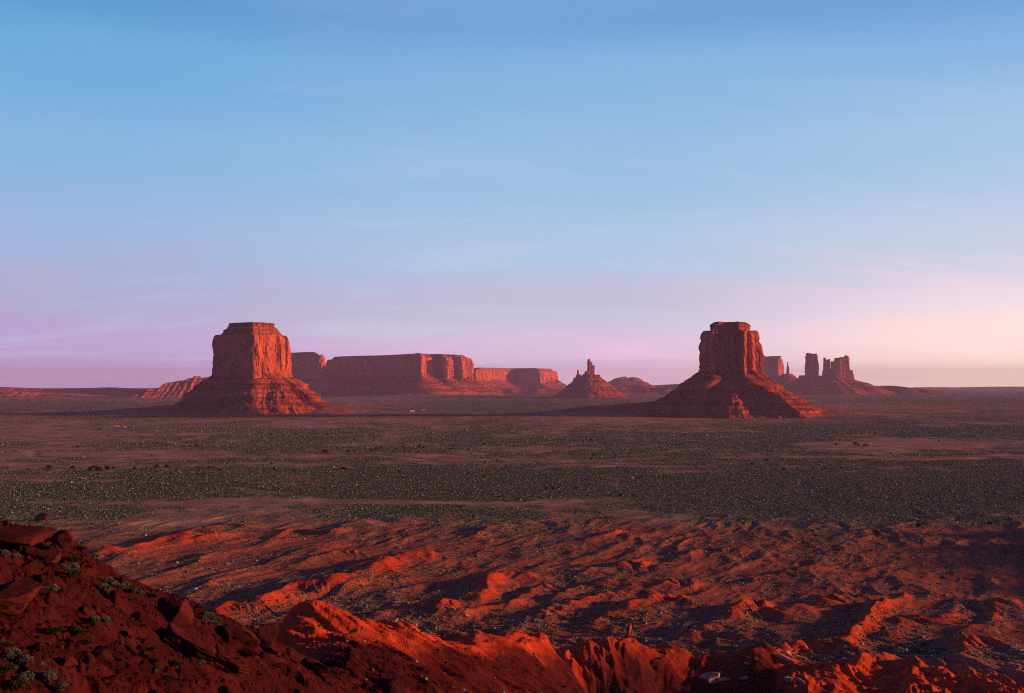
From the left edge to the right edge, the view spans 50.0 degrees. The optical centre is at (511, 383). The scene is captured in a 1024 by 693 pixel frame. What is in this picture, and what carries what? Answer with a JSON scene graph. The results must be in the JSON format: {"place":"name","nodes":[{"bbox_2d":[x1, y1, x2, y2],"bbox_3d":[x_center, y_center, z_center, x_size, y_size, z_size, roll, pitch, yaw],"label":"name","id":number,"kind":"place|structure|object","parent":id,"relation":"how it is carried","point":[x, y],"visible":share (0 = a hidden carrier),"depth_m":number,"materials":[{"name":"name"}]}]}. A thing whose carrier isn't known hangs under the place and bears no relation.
{"place":"outdoors","nodes":[
{"label":"outdoors","id":0,"kind":"place"},
{"bbox_2d":[217,445,518,466],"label":"dirt road","id":1,"kind":"structure","parent":0,"point":[384,454],"depth_m":1512.74,"materials":[{"name":"brown soil"}]},
{"bbox_2d":[0,388,1023,692],"bbox_3d":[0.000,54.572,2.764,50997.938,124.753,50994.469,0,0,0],"label":"ground","id":2,"kind":"structure","parent":0,"point":[620,664],"depth_m":632.28,"materials":[{"name":"soil"}]},
{"bbox_2d":[0,549,10,556],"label":"sagebrush","id":3,"kind":"object","parent":2,"relation":"on","point":[5,553],"visible":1,"depth_m":43.59,"materials":[{"name":"green plant"}]},
{"bbox_2d":[0,640,13,648],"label":"sagebrush","id":4,"kind":"object","parent":2,"relation":"on","point":[5,644],"visible":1,"depth_m":32.24,"materials":[{"name":"green plant"}]},
{"bbox_2d":[0,662,18,674],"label":"sagebrush","id":5,"kind":"object","parent":2,"relation":"on","point":[12,666],"visible":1,"depth_m":29.33,"materials":[{"name":"green plant"}]},
{"bbox_2d":[2,647,23,658],"bbox_3d":[-14.426,7.793,31.741,0.606,0.412,0.643,0,0,-19],"label":"sagebrush","id":6,"kind":"object","parent":2,"relation":"on","point":[14,652],"visible":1,"depth_m":31.66,"materials":[{"name":"green plant"}]},
{"bbox_2d":[12,553,20,557],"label":"sagebrush","id":7,"kind":"object","parent":2,"relation":"on","point":[17,555],"visible":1,"depth_m":44.02,"materials":[{"name":"green plant"}]},
{"bbox_2d":[6,677,32,690],"bbox_3d":[-13.081,7.982,29.096,0.740,0.371,0.722,0,0,19],"label":"sagebrush","id":8,"kind":"object","parent":2,"relation":"on","point":[17,683],"visible":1,"depth_m":29.01,"materials":[{"name":"green plant"}]},
{"bbox_2d":[0,580,40,615],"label":"boulder","id":9,"kind":"object","parent":2,"relation":"on","point":[17,597],"visible":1,"depth_m":36.31,"materials":[{"name":"red stone"}]},
{"bbox_2d":[15,671,34,681],"bbox_3d":[-13.167,7.930,29.651,0.671,0.430,0.632,0,0,42],"label":"sagebrush","id":10,"kind":"object","parent":2,"relation":"on","point":[25,675],"visible":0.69,"depth_m":29.60,"materials":[{"name":"green plant"}]},
{"bbox_2d":[15,655,35,668],"bbox_3d":[-14.069,8.076,31.796,0.716,0.420,0.662,0,0,44],"label":"sagebrush","id":11,"kind":"object","parent":2,"relation":"on","point":[22,661],"visible":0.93,"depth_m":31.71,"materials":[{"name":"green plant"}]},
{"bbox_2d":[0,526,54,545],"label":"rock ledge","id":12,"kind":"object","parent":2,"relation":"on","point":[25,535],"visible":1,"depth_m":46.07,"materials":[{"name":"red stone"}]},
{"bbox_2d":[25,659,52,679],"bbox_3d":[-13.592,8.317,31.582,0.781,0.705,0.702,0,0,-20],"label":"boulder","id":13,"kind":"object","parent":2,"relation":"on","point":[37,669],"visible":0.73,"depth_m":31.44,"materials":[{"name":"red stone"}]},
{"bbox_2d":[33,643,45,649],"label":"sagebrush","id":14,"kind":"object","parent":2,"relation":"on","point":[39,646],"visible":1,"depth_m":34.14,"materials":[{"name":"green plant"}]},
{"bbox_2d":[34,513,48,520],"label":"boulder","id":15,"kind":"object","parent":2,"relation":"on","point":[42,516],"visible":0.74,"depth_m":794.27,"materials":[{"name":"brown stone"}]},
{"bbox_2d":[25,549,60,563],"bbox_3d":[-19.770,7.316,46.285,1.381,0.559,1.464,0,0,-12],"label":"rock ledge","id":16,"kind":"object","parent":2,"relation":"on","point":[45,556],"visible":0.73,"depth_m":46.04,"materials":[{"name":"red stone"}]},
{"bbox_2d":[41,668,57,680],"bbox_3d":[-13.274,8.360,31.471,0.462,0.379,0.703,0,0,-13],"label":"sagebrush","id":17,"kind":"object","parent":2,"relation":"on","point":[49,674],"visible":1,"depth_m":31.35,"materials":[{"name":"green plant"}]},
{"bbox_2d":[44,584,59,591],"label":"sagebrush","id":18,"kind":"object","parent":2,"relation":"on","point":[51,587],"visible":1,"depth_m":41.76,"materials":[{"name":"green plant"}]},
{"bbox_2d":[0,391,108,396],"bbox_3d":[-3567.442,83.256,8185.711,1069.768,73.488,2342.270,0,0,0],"label":"escarpment","id":19,"kind":"structure","parent":2,"relation":"on","point":[24,394],"depth_m":7723.04,"materials":[{"name":"brown stone"}]},
{"bbox_2d":[47,625,66,634],"bbox_3d":[-15.125,8.191,36.470,0.641,0.364,0.612,0,0,-20],"label":"sagebrush","id":20,"kind":"object","parent":2,"relation":"on","point":[55,630],"visible":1,"depth_m":36.38,"materials":[{"name":"green plant"}]},
{"bbox_2d":[54,682,69,690],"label":"sagebrush","id":21,"kind":"object","parent":2,"relation":"on","point":[61,686],"visible":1,"depth_m":31.20,"materials":[{"name":"green plant"}]},
{"bbox_2d":[51,529,73,547],"bbox_3d":[-21.399,7.357,52.141,1.210,0.892,0.823,0,0,0],"label":"boulder","id":22,"kind":"object","parent":2,"relation":"on","point":[62,538],"visible":0.85,"depth_m":51.85,"materials":[{"name":"red stone"}]},
{"bbox_2d":[60,563,70,569],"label":"sagebrush","id":23,"kind":"object","parent":2,"relation":"on","point":[66,566],"visible":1,"depth_m":46.20,"materials":[{"name":"green plant"}]},
{"bbox_2d":[57,655,77,667],"bbox_3d":[-13.842,8.671,34.244,0.494,0.341,0.607,0,0,34],"label":"boulder","id":24,"kind":"object","parent":2,"relation":"on","point":[65,661],"visible":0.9,"depth_m":34.08,"materials":[{"name":"red stone"}]},
{"bbox_2d":[65,624,78,631],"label":"sagebrush","id":25,"kind":"object","parent":2,"relation":"on","point":[72,627],"visible":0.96,"depth_m":37.33,"materials":[{"name":"green plant"}]},
{"bbox_2d":[0,387,147,395],"bbox_3d":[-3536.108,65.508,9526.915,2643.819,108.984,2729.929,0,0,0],"label":"escarpment","id":26,"kind":"structure","parent":2,"relation":"on","point":[110,391],"depth_m":8909.61,"materials":[{"name":"brown stone"}]},
{"bbox_2d":[68,562,79,569],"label":"sagebrush","id":27,"kind":"object","parent":2,"relation":"on","point":[73,566],"visible":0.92,"depth_m":46.60,"materials":[{"name":"green plant"}]},
{"bbox_2d":[65,569,84,578],"bbox_3d":[-18.208,7.911,45.720,0.827,0.491,0.866,0,0,23],"label":"sagebrush","id":28,"kind":"object","parent":2,"relation":"on","point":[73,572],"visible":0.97,"depth_m":45.60,"materials":[{"name":"green plant"}]},
{"bbox_2d":[66,554,84,562],"bbox_3d":[-19.628,7.869,49.241,0.763,0.453,0.799,0,0,38],"label":"sagebrush","id":29,"kind":"object","parent":2,"relation":"on","point":[73,559],"visible":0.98,"depth_m":49.14,"materials":[{"name":"green plant"}]},
{"bbox_2d":[74,545,87,551],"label":"sagebrush","id":30,"kind":"object","parent":2,"relation":"on","point":[81,548],"visible":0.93,"depth_m":54.05,"materials":[{"name":"green plant"}]},
{"bbox_2d":[75,628,87,634],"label":"sagebrush","id":31,"kind":"object","parent":2,"relation":"on","point":[80,631],"visible":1,"depth_m":37.41,"materials":[{"name":"green plant"}]},
{"bbox_2d":[80,636,93,644],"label":"sagebrush","id":32,"kind":"object","parent":2,"relation":"on","point":[85,641],"visible":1,"depth_m":36.80,"materials":[{"name":"green plant"}]},
{"bbox_2d":[88,614,99,622],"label":"sagebrush","id":33,"kind":"object","parent":2,"relation":"on","point":[93,618],"visible":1,"depth_m":41.51,"materials":[{"name":"green plant"}]},
{"bbox_2d":[90,553,99,558],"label":"sagebrush","id":34,"kind":"object","parent":2,"relation":"on","point":[95,555],"visible":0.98,"depth_m":54.69,"materials":[{"name":"green plant"}]},
{"bbox_2d":[91,645,115,663],"bbox_3d":[-13.870,9.176,36.891,0.883,0.608,0.824,0,0,-35],"label":"boulder","id":35,"kind":"object","parent":2,"relation":"on","point":[102,654],"visible":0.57,"depth_m":36.71,"materials":[{"name":"red stone"}]},
{"bbox_2d":[98,583,112,590],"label":"sagebrush","id":36,"kind":"object","parent":2,"relation":"on","point":[103,587],"visible":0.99,"depth_m":48.57,"materials":[{"name":"green plant"}]},
{"bbox_2d":[100,616,111,623],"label":"sagebrush","id":37,"kind":"object","parent":2,"relation":"on","point":[105,620],"visible":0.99,"depth_m":42.17,"materials":[{"name":"green plant"}]},
{"bbox_2d":[102,576,114,582],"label":"sagebrush","id":38,"kind":"object","parent":2,"relation":"on","point":[106,579],"visible":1,"depth_m":50.13,"materials":[{"name":"green plant"}]},
{"bbox_2d":[109,580,119,586],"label":"sagebrush","id":39,"kind":"object","parent":2,"relation":"on","point":[114,584],"visible":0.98,"depth_m":50.20,"materials":[{"name":"green plant"}]},
{"bbox_2d":[106,673,123,680],"bbox_3d":[-12.835,9.428,35.157,0.785,0.312,0.346,0,0,-13],"label":"boulder","id":40,"kind":"object","parent":2,"relation":"on","point":[113,677],"visible":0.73,"depth_m":35.07,"materials":[{"name":"red stone"}]},
{"bbox_2d":[117,583,126,588],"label":"sagebrush","id":41,"kind":"object","parent":2,"relation":"on","point":[121,586],"visible":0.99,"depth_m":50.43,"materials":[{"name":"green plant"}]},
{"bbox_2d":[145,592,157,598],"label":"sagebrush","id":42,"kind":"object","parent":2,"relation":"on","point":[152,595],"visible":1,"depth_m":57.55,"materials":[{"name":"green plant"}]},
{"bbox_2d":[151,657,160,661],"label":"sagebrush","id":43,"kind":"object","parent":2,"relation":"on","point":[155,660],"visible":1,"depth_m":41.99,"materials":[{"name":"green plant"}]},
{"bbox_2d":[162,674,173,679],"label":"sagebrush","id":44,"kind":"object","parent":2,"relation":"on","point":[167,676],"visible":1,"depth_m":39.61,"materials":[{"name":"green plant"}]},
{"bbox_2d":[129,376,208,397],"bbox_3d":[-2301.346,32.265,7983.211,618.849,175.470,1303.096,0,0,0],"label":"rock ridge","id":45,"kind":"object","parent":2,"relation":"on","point":[178,389],"visible":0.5,"depth_m":7739.79,"materials":[{"name":"red stone"}]},
{"bbox_2d":[157,597,193,627],"bbox_3d":[-17.081,11.634,55.639,2.031,1.575,1.555,0,0,35],"label":"boulder","id":46,"kind":"object","parent":2,"relation":"on","point":[179,612],"visible":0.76,"depth_m":55.10,"materials":[{"name":"red stone"}]},
{"bbox_2d":[170,658,182,666],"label":"sagebrush","id":47,"kind":"object","parent":2,"relation":"on","point":[174,661],"visible":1,"depth_m":42.83,"materials":[{"name":"green plant"}]},
{"bbox_2d":[161,622,216,664],"bbox_3d":[-14.610,11.726,49.518,2.575,1.791,1.346,0,0,0],"label":"boulder","id":48,"kind":"object","parent":2,"relation":"on","point":[177,638],"visible":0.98,"depth_m":49.04,"materials":[{"name":"red stone"}]},
{"bbox_2d":[197,660,205,665],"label":"sagebrush","id":49,"kind":"object","parent":2,"relation":"on","point":[201,662],"visible":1,"depth_m":48.13,"materials":[{"name":"green plant"}]},
{"bbox_2d":[212,652,250,676],"bbox_3d":[-13.719,13.744,53.550,2.014,1.367,0.960,0,0,-18],"label":"boulder","id":50,"kind":"object","parent":2,"relation":"on","point":[236,667],"visible":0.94,"depth_m":53.26,"materials":[{"name":"red stone"}]},
{"bbox_2d":[217,623,260,656],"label":"boulder","id":51,"kind":"object","parent":2,"relation":"on","point":[241,638],"visible":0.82,"depth_m":67.25,"materials":[{"name":"red stone"}]},
{"bbox_2d":[166,322,331,414],"bbox_3d":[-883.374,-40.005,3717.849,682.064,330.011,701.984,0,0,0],"label":"butte","id":52,"kind":"object","parent":2,"relation":"on","point":[251,369],"visible":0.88,"depth_m":3603.59,"materials":[{"name":"stone"}]},
{"bbox_2d":[0,520,505,692],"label":"scree","id":53,"kind":"structure","parent":2,"relation":"on","point":[209,633],"depth_m":50.47,"materials":[{"name":"red stone"}]},
{"bbox_2d":[257,623,277,649],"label":"boulder","id":54,"kind":"object","parent":2,"relation":"on","point":[267,634],"visible":0.84,"depth_m":79.89,"materials":[{"name":"red stone"}]},
{"bbox_2d":[258,652,286,669],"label":"boulder","id":55,"kind":"object","parent":2,"relation":"on","point":[272,661],"visible":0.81,"depth_m":75.89,"materials":[{"name":"red stone"}]},
{"bbox_2d":[285,648,304,662],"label":"boulder","id":56,"kind":"object","parent":2,"relation":"on","point":[295,656],"visible":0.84,"depth_m":81.27,"materials":[{"name":"red stone"}]},
{"bbox_2d":[301,658,329,672],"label":"boulder","id":57,"kind":"object","parent":2,"relation":"on","point":[311,663],"visible":1,"depth_m":99.25,"materials":[{"name":"red stone"}]},
{"bbox_2d":[291,352,356,396],"bbox_3d":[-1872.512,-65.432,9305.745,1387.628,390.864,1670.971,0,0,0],"label":"mesa","id":58,"kind":"structure","parent":2,"relation":"on","point":[310,368],"depth_m":8880.29,"materials":[{"name":"stone"}]},
{"bbox_2d":[326,353,502,394],"bbox_3d":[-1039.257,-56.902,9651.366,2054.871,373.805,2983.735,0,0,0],"label":"mesa","id":59,"kind":"structure","parent":2,"relation":"on","point":[422,373],"depth_m":8965.67,"materials":[{"name":"stone"}]},
{"bbox_2d":[0,405,1023,692],"bbox_3d":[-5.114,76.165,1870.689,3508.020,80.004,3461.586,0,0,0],"label":"brush","id":60,"kind":"object","parent":2,"relation":"on","point":[598,489],"visible":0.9,"depth_m":954.79,"materials":[{"name":"green plant"}]},
{"bbox_2d":[472,367,565,388],"bbox_3d":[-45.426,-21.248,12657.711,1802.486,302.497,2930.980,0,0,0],"label":"mesa","id":61,"kind":"structure","parent":2,"relation":"on","point":[530,378],"depth_m":12118.62,"materials":[{"name":"stone"}]},
{"bbox_2d":[495,387,673,394],"bbox_3d":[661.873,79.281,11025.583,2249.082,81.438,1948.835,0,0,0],"label":"rock terrace","id":62,"kind":"object","parent":2,"relation":"on","point":[529,391],"visible":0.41,"depth_m":10383.35,"materials":[{"name":"red stone"}]},
{"bbox_2d":[550,359,629,398],"bbox_3d":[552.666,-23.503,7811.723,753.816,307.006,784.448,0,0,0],"label":"butte","id":63,"kind":"object","parent":2,"relation":"on","point":[589,383],"visible":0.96,"depth_m":7664.49,"materials":[{"name":"stone"}]},
{"bbox_2d":[626,624,631,633],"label":"rock outcrop","id":64,"kind":"object","parent":2,"relation":"on","point":[628,628],"visible":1,"depth_m":437.08,"materials":[{"name":"stone"}]},
{"bbox_2d":[608,377,650,386],"bbox_3d":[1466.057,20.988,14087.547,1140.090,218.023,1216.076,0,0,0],"label":"mound","id":65,"kind":"object","parent":2,"relation":"on","point":[621,382],"visible":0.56,"depth_m":13833.97,"materials":[{"name":"red stone"}]},
{"bbox_2d":[615,384,678,388],"bbox_3d":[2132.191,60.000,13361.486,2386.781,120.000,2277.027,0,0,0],"label":"ridge","id":66,"kind":"structure","parent":2,"relation":"on","point":[673,386],"depth_m":12937.27,"materials":[{"name":"red stone"}]},
{"bbox_2d":[698,671,720,684],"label":"boulder","id":67,"kind":"object","parent":2,"relation":"on","point":[712,678],"visible":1,"depth_m":379.91,"materials":[{"name":"grey stone"}]},
{"bbox_2d":[720,677,730,681],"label":"boulder","id":68,"kind":"object","parent":2,"relation":"on","point":[722,679],"visible":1,"depth_m":381.06,"materials":[{"name":"grey stone"}]},
{"bbox_2d":[639,321,824,418],"bbox_3d":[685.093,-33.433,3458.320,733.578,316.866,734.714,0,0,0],"label":"butte","id":69,"kind":"object","parent":2,"relation":"on","point":[729,379],"visible":0.94,"depth_m":3306.26,"materials":[{"name":"stone"}]},
{"bbox_2d":[739,675,748,679],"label":"boulder","id":70,"kind":"object","parent":2,"relation":"on","point":[745,677],"visible":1,"depth_m":381.01,"materials":[{"name":"grey stone"}]},
{"bbox_2d":[763,356,783,379],"bbox_3d":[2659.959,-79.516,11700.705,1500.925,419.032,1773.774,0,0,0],"label":"mesa","id":71,"kind":"structure","parent":2,"relation":"on","point":[773,367],"depth_m":11369.81,"materials":[{"name":"stone"}]},
{"bbox_2d":[773,362,796,383],"bbox_3d":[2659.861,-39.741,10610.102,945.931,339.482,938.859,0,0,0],"label":"rock pinnacle","id":72,"kind":"object","parent":2,"relation":"on","point":[785,378],"visible":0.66,"depth_m":10526.49,"materials":[{"name":"stone"}]},
{"bbox_2d":[775,654,795,662],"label":"boulder","id":73,"kind":"object","parent":2,"relation":"on","point":[784,658],"visible":1,"depth_m":389.06,"materials":[{"name":"grey stone"}]},
{"bbox_2d":[784,676,792,681],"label":"boulder","id":74,"kind":"object","parent":2,"relation":"on","point":[787,679],"visible":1,"depth_m":348.25,"materials":[{"name":"grey stone"}]},
{"bbox_2d":[793,677,804,683],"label":"boulder","id":75,"kind":"object","parent":2,"relation":"on","point":[799,680],"visible":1,"depth_m":348.47,"materials":[{"name":"grey stone"}]},
{"bbox_2d":[780,353,899,394],"bbox_3d":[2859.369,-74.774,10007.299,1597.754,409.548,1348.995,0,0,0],"label":"castle rocks","id":76,"kind":"object","parent":2,"relation":"on","point":[837,378],"visible":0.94,"depth_m":9847.23,"materials":[{"name":"stone"}]},
{"bbox_2d":[873,385,949,394],"bbox_3d":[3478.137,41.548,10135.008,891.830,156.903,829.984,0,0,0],"label":"ridge","id":77,"kind":"structure","parent":2,"relation":"on","point":[900,390],"depth_m":9922.61,"materials":[{"name":"stone"}]},
{"bbox_2d":[909,387,1023,388],"bbox_3d":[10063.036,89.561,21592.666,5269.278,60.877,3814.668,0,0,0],"label":"ridge","id":78,"kind":"structure","parent":2,"relation":"on","point":[968,387],"depth_m":20721.93,"materials":[{"name":"stone"}]},
{"bbox_2d":[0,0,1023,387],"label":"sky","id":79,"kind":"structure","parent":0,"point":[558,186],"materials":[{"name":"blue"}]},
{"bbox_2d":[526,456,1023,468],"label":"dirt road","id":80,"kind":"structure","parent":0,"point":[785,461],"depth_m":1408.83,"materials":[{"name":"brown soil"}]}
]}

